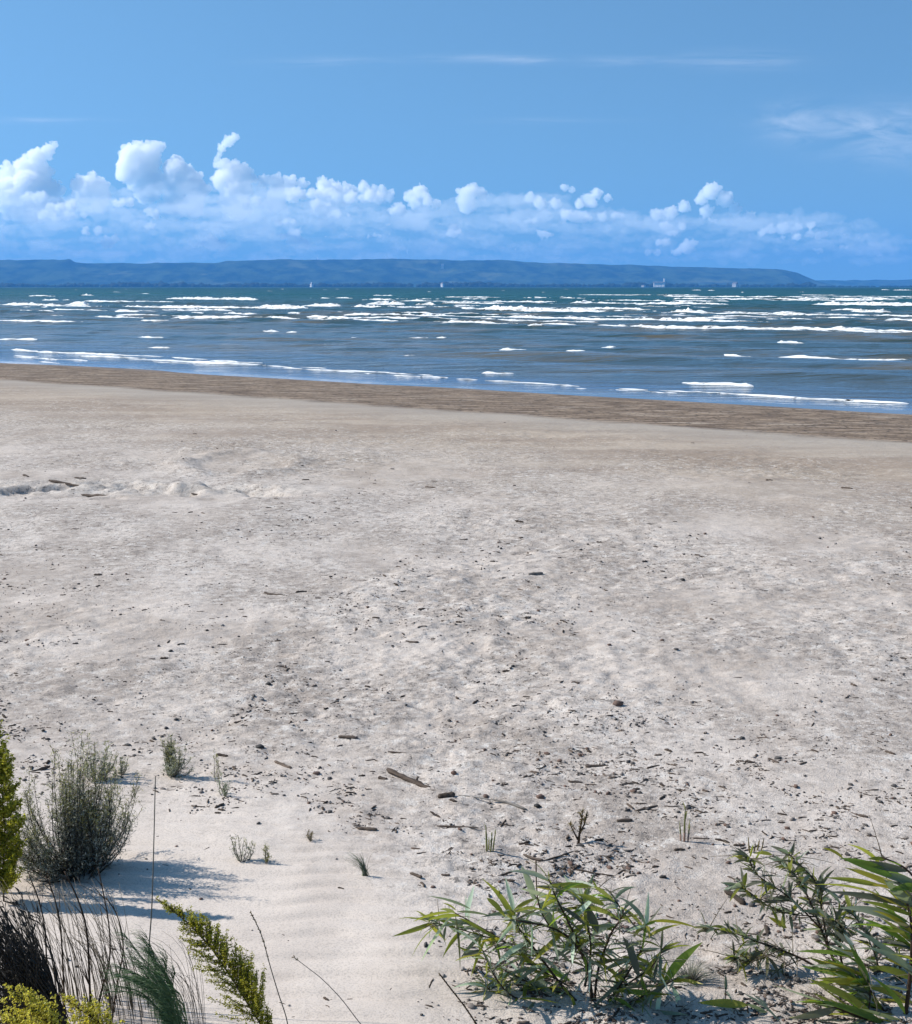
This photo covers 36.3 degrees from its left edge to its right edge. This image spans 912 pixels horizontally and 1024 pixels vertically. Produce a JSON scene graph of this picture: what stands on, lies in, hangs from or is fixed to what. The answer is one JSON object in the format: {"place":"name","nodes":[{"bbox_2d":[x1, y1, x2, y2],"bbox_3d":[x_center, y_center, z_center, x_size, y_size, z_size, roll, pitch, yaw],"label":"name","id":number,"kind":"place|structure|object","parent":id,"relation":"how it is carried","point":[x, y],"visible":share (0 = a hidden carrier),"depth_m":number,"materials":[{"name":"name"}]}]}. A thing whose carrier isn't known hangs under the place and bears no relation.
{"place":"outdoors","nodes":[
{"label":"outdoors","id":0,"kind":"place"},
{"bbox_2d":[0,259,837,286],"bbox_3d":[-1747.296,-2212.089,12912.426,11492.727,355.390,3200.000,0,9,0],"label":"escarpment hills","id":1,"kind":"structure","parent":0,"point":[50,272],"depth_m":12498.33,"materials":[{"name":"blue"}]},
{"bbox_2d":[0,281,911,286],"bbox_3d":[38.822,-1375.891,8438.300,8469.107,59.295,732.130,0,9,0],"label":"woods","id":2,"kind":"object","parent":1,"relation":"on","point":[367,284],"visible":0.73,"depth_m":8194.38,"materials":[{"name":"plant"}]},
{"bbox_2d":[0,363,911,1023],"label":"beach","id":3,"kind":"structure","parent":0,"point":[614,475],"depth_m":8.32,"materials":[{"name":"sand"}]},
{"bbox_2d":[0,720,27,905],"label":"goldenrod","id":4,"kind":"object","parent":3,"relation":"on","point":[9,875],"visible":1,"depth_m":4.87,"materials":[{"name":"plant"}]},
{"bbox_2d":[0,997,41,1023],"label":"goldenrod","id":5,"kind":"object","parent":3,"relation":"on","point":[3,1016],"visible":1,"depth_m":3.57,"materials":[{"name":"plant"}]},
{"bbox_2d":[21,876,46,966],"bbox_3d":[-1.203,1.288,4.041,0.102,0.476,0.044,6,11,32],"label":"dry stalk","id":6,"kind":"object","parent":3,"relation":"on","point":[32,884],"visible":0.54,"depth_m":4.03,"materials":[{"name":"plant"}]},
{"bbox_2d":[0,887,69,1023],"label":"dead brush","id":7,"kind":"object","parent":3,"relation":"on","point":[20,964],"visible":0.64,"depth_m":3.81,"materials":[{"name":"plant"}]},
{"bbox_2d":[2,982,79,1023],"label":"goldenrod","id":8,"kind":"object","parent":3,"relation":"on","point":[42,1012],"visible":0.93,"depth_m":3.60,"materials":[{"name":"plant"}]},
{"bbox_2d":[33,870,64,1005],"bbox_3d":[-1.173,1.281,4.033,0.080,0.496,0.112,-5,11,-31],"label":"dry stalk","id":9,"kind":"object","parent":3,"relation":"on","point":[63,981],"visible":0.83,"depth_m":4.03,"materials":[{"name":"plant"}]},
{"bbox_2d":[48,479,78,486],"bbox_3d":[-4.434,-0.324,15.730,0.696,0.035,0.052,9,13,44],"label":"driftwood stick","id":10,"kind":"object","parent":3,"relation":"on","point":[57,481],"visible":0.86,"depth_m":15.76,"materials":[{"name":"brown wood"}]},
{"bbox_2d":[54,871,90,1010],"bbox_3d":[-1.095,1.287,4.033,0.127,0.489,0.046,7,11,36],"label":"dry stalk","id":11,"kind":"object","parent":3,"relation":"on","point":[89,960],"visible":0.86,"depth_m":4.03,"materials":[{"name":"plant"}]},
{"bbox_2d":[0,877,145,1023],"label":"dry grass","id":12,"kind":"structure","parent":3,"relation":"on","point":[109,1000],"depth_m":4.12,"materials":[{"name":"plant"}]},
{"bbox_2d":[0,728,146,886],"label":"wormwood bush","id":13,"kind":"object","parent":3,"relation":"on","point":[84,844],"visible":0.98,"depth_m":5.08,"materials":[{"name":"green plant"}]},
{"bbox_2d":[58,989,125,1023],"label":"goldenrod","id":14,"kind":"object","parent":3,"relation":"on","point":[92,1013],"visible":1,"depth_m":3.65,"materials":[{"name":"plant"}]},
{"bbox_2d":[86,867,110,1003],"bbox_3d":[-1.033,1.281,4.032,0.061,0.500,0.073,0,9,0],"label":"dry stalk","id":15,"kind":"object","parent":3,"relation":"on","point":[103,896],"visible":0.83,"depth_m":4.04,"materials":[{"name":"plant"}]},
{"bbox_2d":[80,732,119,781],"bbox_3d":[-1.592,1.090,6.228,0.191,0.232,0.123,0,9,0],"label":"wormwood bush","id":16,"kind":"object","parent":3,"relation":"on","point":[108,764],"visible":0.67,"depth_m":6.21,"materials":[{"name":"green plant"}]},
{"bbox_2d":[83,885,131,1022],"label":"dry stalk","id":17,"kind":"object","parent":3,"relation":"on","point":[122,952],"visible":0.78,"depth_m":4.09,"materials":[{"name":"plant"}]},
{"bbox_2d":[111,757,129,775],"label":"wormwood bush","id":18,"kind":"object","parent":3,"relation":"on","point":[121,772],"visible":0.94,"depth_m":6.31,"materials":[{"name":"green plant"}]},
{"bbox_2d":[147,776,155,1006],"bbox_3d":[-0.913,1.190,4.174,0.026,0.807,0.070,2,9,12],"label":"dry stalk","id":19,"kind":"object","parent":3,"relation":"on","point":[152,869],"visible":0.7,"depth_m":4.17,"materials":[{"name":"plant"}]},
{"bbox_2d":[159,733,194,777],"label":"wormwood bush","id":20,"kind":"object","parent":3,"relation":"on","point":[172,765],"visible":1,"depth_m":6.28,"materials":[{"name":"green plant"}]},
{"bbox_2d":[155,896,272,1023],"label":"goldenrod","id":21,"kind":"object","parent":3,"relation":"on","point":[241,968],"visible":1,"depth_m":3.85,"materials":[{"name":"plant"}]},
{"bbox_2d":[211,749,220,781],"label":"seedling","id":22,"kind":"object","parent":3,"relation":"on","point":[216,760],"visible":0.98,"depth_m":6.20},
{"bbox_2d":[214,771,231,796],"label":"seedling","id":23,"kind":"object","parent":3,"relation":"on","point":[223,791],"visible":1,"depth_m":6.01,"materials":[{"name":"green plant"}]},
{"bbox_2d":[229,833,256,861],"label":"seedling","id":24,"kind":"object","parent":3,"relation":"on","point":[237,854],"visible":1,"depth_m":5.29,"materials":[{"name":"green plant"}]},
{"bbox_2d":[261,843,271,862],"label":"seedling","id":25,"kind":"object","parent":3,"relation":"on","point":[267,853],"visible":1,"depth_m":5.27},
{"bbox_2d":[249,911,287,1023],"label":"grass stalk","id":26,"kind":"object","parent":3,"relation":"on","point":[262,938],"depth_m":3.90,"materials":[{"name":"brown plant"}]},
{"bbox_2d":[274,760,291,768],"bbox_3d":[-0.803,1.176,6.464,0.022,0.015,0.135,-8,12,-41],"label":"driftwood stick","id":27,"kind":"object","parent":3,"relation":"on","point":[282,764],"visible":1,"depth_m":6.46,"materials":[{"name":"brown wood"}]},
{"bbox_2d":[292,955,360,1023],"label":"grass stalk","id":28,"kind":"object","parent":3,"relation":"on","point":[329,986],"depth_m":3.90,"materials":[{"name":"brown plant"}]},
{"bbox_2d":[338,735,357,738],"bbox_3d":[-0.534,1.116,6.888,0.101,0.019,0.027,2,9,11],"label":"driftwood stick","id":29,"kind":"object","parent":3,"relation":"on","point":[348,736],"visible":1,"depth_m":6.88,"materials":[{"name":"brown wood"}]},
{"bbox_2d":[345,852,374,875],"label":"grass tuft","id":30,"kind":"object","parent":3,"relation":"on","point":[363,869],"visible":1,"depth_m":5.14,"materials":[{"name":"green plant"}]},
{"bbox_2d":[357,827,376,830],"bbox_3d":[-0.360,1.287,5.644,0.083,0.015,0.020,1,9,8],"label":"driftwood stick","id":31,"kind":"object","parent":3,"relation":"on","point":[368,828],"visible":1,"depth_m":5.64,"materials":[{"name":"brown wood"}]},
{"bbox_2d":[386,768,430,787],"bbox_3d":[-0.212,1.199,6.267,0.035,0.044,0.349,-7,12,-39],"label":"driftwood log","id":32,"kind":"object","parent":3,"relation":"on","point":[416,781],"visible":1,"depth_m":6.26,"materials":[{"name":"brown wood"}]},
{"bbox_2d":[438,791,454,798],"bbox_3d":[-0.041,1.236,6.062,0.078,0.030,0.032,-2,10,-15],"label":"driftwood chunk","id":33,"kind":"object","parent":3,"relation":"on","point":[446,795],"visible":1,"depth_m":6.05,"materials":[{"name":"brown wood"}]},
{"bbox_2d":[0,422,911,1023],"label":"driftwood crumbs","id":34,"kind":"object","parent":3,"relation":"on","point":[516,864],"visible":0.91,"depth_m":6.10,"materials":[{"name":"brown wood"}]},
{"bbox_2d":[0,423,911,1023],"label":"shingle","id":35,"kind":"object","parent":3,"relation":"on","point":[524,811],"visible":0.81,"depth_m":6.09,"materials":[{"name":"stone"}]},
{"bbox_2d":[438,972,476,1023],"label":"grass stalk","id":36,"kind":"object","parent":3,"relation":"on","point":[469,1013],"depth_m":4.01,"materials":[{"name":"brown plant"}]},
{"bbox_2d":[437,825,478,827],"bbox_3d":[0.006,1.295,5.717,0.173,0.007,0.011,1,9,7],"label":"driftwood stick","id":37,"kind":"object","parent":3,"relation":"on","point":[455,826],"visible":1,"depth_m":5.72,"materials":[{"name":"brown wood"}]},
{"bbox_2d":[485,825,495,851],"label":"grass shoots","id":38,"kind":"object","parent":3,"relation":"on","point":[488,842],"depth_m":5.43,"materials":[{"name":"green plant"}]},
{"bbox_2d":[491,798,526,809],"bbox_3d":[0.230,1.256,5.984,0.194,0.012,0.022,7,12,38],"label":"driftwood root","id":39,"kind":"object","parent":3,"relation":"on","point":[513,804],"visible":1,"depth_m":5.98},
{"bbox_2d":[394,859,704,1020],"bbox_3d":[0.293,1.376,4.331,0.983,0.603,0.385,0,9,0],"label":"willow shrub","id":40,"kind":"object","parent":3,"relation":"on","point":[585,899],"visible":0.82,"depth_m":4.31,"materials":[{"name":"green plant"}]},
{"bbox_2d":[568,807,588,843],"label":"leafy sprig","id":41,"kind":"object","parent":3,"relation":"on","point":[582,819],"visible":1,"depth_m":5.58,"materials":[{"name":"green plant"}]},
{"bbox_2d":[571,868,613,875],"bbox_3d":[0.508,1.380,5.335,0.204,0.007,0.013,4,10,24],"label":"driftwood stick","id":42,"kind":"object","parent":3,"relation":"on","point":[593,872],"visible":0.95,"depth_m":5.32,"materials":[{"name":"brown wood"}]},
{"bbox_2d":[679,803,690,841],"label":"grass shoots","id":43,"kind":"object","parent":3,"relation":"on","point":[684,830],"depth_m":5.60,"materials":[{"name":"green plant"}]},
{"bbox_2d":[658,955,723,983],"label":"dry seed tuft","id":44,"kind":"object","parent":3,"relation":"on","point":[692,973],"visible":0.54,"depth_m":4.49,"materials":[{"name":"beige plant"}]},
{"bbox_2d":[724,889,745,904],"bbox_3d":[1.030,1.419,5.123,0.028,0.021,0.127,-4,10,-21],"label":"driftwood chunk","id":45,"kind":"object","parent":3,"relation":"on","point":[740,900],"visible":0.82,"depth_m":5.11,"materials":[{"name":"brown wood"}]},
{"bbox_2d":[698,974,780,1022],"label":"willow shoot","id":46,"kind":"object","parent":3,"relation":"on","point":[728,1003],"visible":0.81,"depth_m":4.30,"materials":[{"name":"green plant"}]},
{"bbox_2d":[748,837,763,852],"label":"grass shoots","id":47,"kind":"object","parent":3,"relation":"on","point":[755,845],"depth_m":5.51,"materials":[{"name":"green plant"}]},
{"bbox_2d":[691,841,909,984],"bbox_3d":[1.159,1.390,4.537,0.765,0.681,0.374,0,9,0],"label":"willow shrub","id":48,"kind":"object","parent":3,"relation":"on","point":[745,958],"visible":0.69,"depth_m":4.51,"materials":[{"name":"green plant"}]},
{"bbox_2d":[771,816,911,1023],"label":"willow shrub","id":49,"kind":"object","parent":3,"relation":"on","point":[846,977],"visible":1,"depth_m":4.26,"materials":[{"name":"green plant"}]},
{"bbox_2d":[0,287,911,414],"bbox_3d":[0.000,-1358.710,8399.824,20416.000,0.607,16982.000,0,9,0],"label":"lake water","id":50,"kind":"structure","parent":0,"point":[464,355],"depth_m":62.91,"materials":[{"name":"liquid"}]},
{"bbox_2d":[2,302,62,305],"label":"breaking wave","id":51,"kind":"object","parent":50,"relation":"on","point":[31,303],"visible":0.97,"depth_m":180.30,"materials":[{"name":"liquid"}]},
{"bbox_2d":[0,320,74,321],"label":"breaking wave","id":52,"kind":"object","parent":50,"relation":"on","point":[39,320],"visible":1,"depth_m":95.61,"materials":[{"name":"liquid"}]},
{"bbox_2d":[12,349,129,355],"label":"breaking wave","id":53,"kind":"object","parent":50,"relation":"on","point":[66,352],"visible":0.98,"depth_m":51.00,"materials":[{"name":"liquid"}]},
{"bbox_2d":[65,301,87,304],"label":"breaking wave","id":54,"kind":"object","parent":50,"relation":"on","point":[80,303],"visible":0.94,"depth_m":185.86,"materials":[{"name":"liquid"}]},
{"bbox_2d":[94,315,138,317],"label":"breaking wave","id":55,"kind":"object","parent":50,"relation":"on","point":[115,317],"visible":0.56,"depth_m":111.34,"materials":[{"name":"liquid"}]},
{"bbox_2d":[89,300,168,301],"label":"breaking wave","id":56,"kind":"object","parent":50,"relation":"on","point":[130,301],"visible":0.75,"depth_m":224.95,"materials":[{"name":"liquid"}]},
{"bbox_2d":[87,305,199,308],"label":"breaking wave","id":57,"kind":"object","parent":50,"relation":"on","point":[171,306],"visible":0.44,"depth_m":160.60,"materials":[{"name":"liquid"}]},
{"bbox_2d":[67,305,297,308],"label":"breaking wave","id":58,"kind":"object","parent":50,"relation":"on","point":[206,307],"visible":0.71,"depth_m":156.03,"materials":[{"name":"liquid"}]},
{"bbox_2d":[162,309,230,310],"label":"breaking wave","id":59,"kind":"object","parent":50,"relation":"on","point":[198,309],"visible":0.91,"depth_m":139.58,"materials":[{"name":"liquid"}]},
{"bbox_2d":[141,359,262,364],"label":"breaking wave","id":60,"kind":"object","parent":50,"relation":"on","point":[209,362],"visible":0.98,"depth_m":44.43,"materials":[{"name":"liquid"}]},
{"bbox_2d":[168,296,257,299],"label":"breaking wave","id":61,"kind":"object","parent":50,"relation":"on","point":[228,298],"visible":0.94,"depth_m":260.12,"materials":[{"name":"liquid"}]},
{"bbox_2d":[174,315,296,318],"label":"breaking wave","id":62,"kind":"object","parent":50,"relation":"on","point":[203,317],"visible":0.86,"depth_m":105.42,"materials":[{"name":"liquid"}]},
{"bbox_2d":[260,304,306,307],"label":"breaking wave","id":63,"kind":"object","parent":50,"relation":"on","point":[279,306],"visible":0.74,"depth_m":158.84,"materials":[{"name":"liquid"}]},
{"bbox_2d":[193,316,445,321],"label":"breaking wave","id":64,"kind":"object","parent":50,"relation":"on","point":[355,319],"visible":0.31,"depth_m":98.03,"materials":[{"name":"liquid"}]},
{"bbox_2d":[304,303,341,306],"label":"breaking wave","id":65,"kind":"object","parent":50,"relation":"on","point":[325,305],"visible":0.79,"depth_m":167.71,"materials":[{"name":"liquid"}]},
{"bbox_2d":[284,367,396,372],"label":"breaking wave","id":66,"kind":"object","parent":50,"relation":"on","point":[336,370],"visible":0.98,"depth_m":40.13,"materials":[{"name":"liquid"}]},
{"bbox_2d":[345,313,391,314],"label":"breaking wave","id":67,"kind":"object","parent":50,"relation":"on","point":[364,314],"visible":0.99,"depth_m":114.88,"materials":[{"name":"liquid"}]},
{"bbox_2d":[369,301,404,304],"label":"breaking wave","id":68,"kind":"object","parent":50,"relation":"on","point":[387,303],"visible":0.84,"depth_m":187.82,"materials":[{"name":"liquid"}]},
{"bbox_2d":[351,304,422,307],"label":"breaking wave","id":69,"kind":"object","parent":50,"relation":"on","point":[359,305],"visible":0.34,"depth_m":160.41,"materials":[{"name":"liquid"}]},
{"bbox_2d":[390,313,452,315],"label":"breaking wave","id":70,"kind":"object","parent":50,"relation":"on","point":[422,314],"visible":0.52,"depth_m":113.17,"materials":[{"name":"liquid"}]},
{"bbox_2d":[308,315,598,322],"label":"breaking wave","id":71,"kind":"object","parent":50,"relation":"on","point":[330,317],"visible":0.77,"depth_m":102.29,"materials":[{"name":"liquid"}]},
{"bbox_2d":[394,312,529,314],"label":"breaking wave","id":72,"kind":"object","parent":50,"relation":"on","point":[447,313],"visible":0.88,"depth_m":120.16,"materials":[{"name":"liquid"}]},
{"bbox_2d":[442,320,498,323],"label":"breaking wave","id":73,"kind":"object","parent":50,"relation":"on","point":[457,321],"visible":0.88,"depth_m":88.61,"materials":[{"name":"liquid"}]},
{"bbox_2d":[443,302,503,303],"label":"breaking wave","id":74,"kind":"object","parent":50,"relation":"on","point":[476,302],"visible":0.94,"depth_m":192.47,"materials":[{"name":"liquid"}]},
{"bbox_2d":[479,305,605,311],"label":"breaking wave","id":75,"kind":"object","parent":50,"relation":"on","point":[519,308],"visible":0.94,"depth_m":139.21,"materials":[{"name":"liquid"}]},
{"bbox_2d":[509,315,604,319],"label":"breaking wave","id":76,"kind":"object","parent":50,"relation":"on","point":[538,317],"visible":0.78,"depth_m":104.16,"materials":[{"name":"liquid"}]},
{"bbox_2d":[542,323,626,325],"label":"breaking wave","id":77,"kind":"object","parent":50,"relation":"on","point":[572,324],"visible":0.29,"depth_m":87.84,"materials":[{"name":"liquid"}]},
{"bbox_2d":[462,316,719,321],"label":"breaking wave","id":78,"kind":"object","parent":50,"relation":"on","point":[622,319],"visible":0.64,"depth_m":100.70,"materials":[{"name":"liquid"}]},
{"bbox_2d":[572,300,609,303],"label":"breaking wave","id":79,"kind":"object","parent":50,"relation":"on","point":[584,301],"visible":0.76,"depth_m":201.34,"materials":[{"name":"liquid"}]},
{"bbox_2d":[567,307,649,309],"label":"breaking wave","id":80,"kind":"object","parent":50,"relation":"on","point":[612,308],"visible":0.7,"depth_m":144.67,"materials":[{"name":"liquid"}]},
{"bbox_2d":[653,279,664,286],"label":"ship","id":81,"kind":"object","parent":50,"relation":"on","point":[658,284],"visible":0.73,"depth_m":7988.60},
{"bbox_2d":[636,301,705,304],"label":"breaking wave","id":82,"kind":"object","parent":50,"relation":"on","point":[680,302],"visible":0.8,"depth_m":189.50,"materials":[{"name":"liquid"}]},
{"bbox_2d":[635,317,713,320],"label":"breaking wave","id":83,"kind":"object","parent":50,"relation":"on","point":[694,318],"visible":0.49,"depth_m":100.53,"materials":[{"name":"liquid"}]},
{"bbox_2d":[634,324,721,328],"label":"breaking wave","id":84,"kind":"object","parent":50,"relation":"on","point":[681,327],"visible":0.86,"depth_m":79.53,"materials":[{"name":"liquid"}]},
{"bbox_2d":[557,324,819,329],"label":"breaking wave","id":85,"kind":"object","parent":50,"relation":"on","point":[736,327],"visible":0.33,"depth_m":80.17,"materials":[{"name":"liquid"}]},
{"bbox_2d":[683,382,752,386],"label":"breaking wave","id":86,"kind":"object","parent":50,"relation":"on","point":[727,383],"visible":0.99,"depth_m":34.59,"materials":[{"name":"liquid"}]},
{"bbox_2d":[674,298,790,299],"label":"breaking wave","id":87,"kind":"object","parent":50,"relation":"on","point":[730,298],"visible":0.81,"depth_m":257.77,"materials":[{"name":"liquid"}]},
{"bbox_2d":[664,314,855,317],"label":"breaking wave","id":88,"kind":"object","parent":50,"relation":"on","point":[764,316],"visible":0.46,"depth_m":112.19,"materials":[{"name":"liquid"}]},
{"bbox_2d":[713,325,810,328],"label":"breaking wave","id":89,"kind":"object","parent":50,"relation":"on","point":[799,327],"visible":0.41,"depth_m":81.36,"materials":[{"name":"liquid"}]},
{"bbox_2d":[620,388,908,403],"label":"breaking wave","id":90,"kind":"object","parent":50,"relation":"on","point":[855,400],"visible":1,"depth_m":30.16,"materials":[{"name":"liquid"}]},
{"bbox_2d":[668,311,864,315],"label":"breaking wave","id":91,"kind":"object","parent":50,"relation":"on","point":[754,312],"visible":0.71,"depth_m":125.76,"materials":[{"name":"liquid"}]},
{"bbox_2d":[715,327,911,332],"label":"breaking wave","id":92,"kind":"object","parent":50,"relation":"on","point":[820,330],"visible":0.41,"depth_m":77.23,"materials":[{"name":"liquid"}]},
{"bbox_2d":[760,314,911,316],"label":"breaking wave","id":93,"kind":"object","parent":50,"relation":"on","point":[830,314],"visible":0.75,"depth_m":115.07,"materials":[{"name":"liquid"}]},
{"bbox_2d":[798,297,889,298],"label":"breaking wave","id":94,"kind":"object","parent":50,"relation":"on","point":[843,298],"visible":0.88,"depth_m":275.20,"materials":[{"name":"liquid"}]},
{"bbox_2d":[783,355,908,360],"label":"breaking wave","id":95,"kind":"object","parent":50,"relation":"on","point":[799,356],"visible":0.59,"depth_m":47.59,"materials":[{"name":"liquid"}]},
{"bbox_2d":[836,298,872,300],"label":"breaking wave","id":96,"kind":"object","parent":50,"relation":"on","point":[850,299],"visible":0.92,"depth_m":237.82,"materials":[{"name":"liquid"}]},
{"bbox_2d":[810,326,907,331],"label":"breaking wave","id":97,"kind":"object","parent":50,"relation":"on","point":[843,328],"visible":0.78,"depth_m":77.20,"materials":[{"name":"liquid"}]},
{"bbox_2d":[816,301,911,305],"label":"breaking wave","id":98,"kind":"object","parent":50,"relation":"on","point":[869,303],"visible":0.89,"depth_m":180.12,"materials":[{"name":"liquid"}]},
{"bbox_2d":[851,309,889,311],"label":"breaking wave","id":99,"kind":"object","parent":50,"relation":"on","point":[880,310],"visible":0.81,"depth_m":130.23,"materials":[{"name":"liquid"}]},
{"bbox_2d":[0,0,911,280],"label":"sky","id":100,"kind":"structure","parent":0,"point":[760,134],"materials":[{"name":"blue"}]},
{"bbox_2d":[667,296,776,296],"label":"breaking wave","id":101,"kind":"object","parent":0,"point":[718,296],"visible":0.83,"depth_m":316.93,"materials":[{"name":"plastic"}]},
{"bbox_2d":[817,279,911,286],"bbox_3d":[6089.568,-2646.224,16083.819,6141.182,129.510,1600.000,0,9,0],"label":"hills","id":102,"kind":"structure","parent":0,"point":[878,283],"depth_m":15778.02,"materials":[{"name":"blue"}]},
{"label":"ground","id":103,"kind":"structure","parent":0,"visible":0},
{"bbox_2d":[94,924,187,1023],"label":"feathery grass","id":104,"kind":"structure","parent":103,"relation":"on","point":[159,991],"depth_m":3.88,"materials":[{"name":"plant"}]},
{"bbox_2d":[89,932,205,1023],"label":"dry grass","id":105,"kind":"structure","parent":103,"relation":"on","point":[188,987],"depth_m":4.06,"materials":[{"name":"plant"}]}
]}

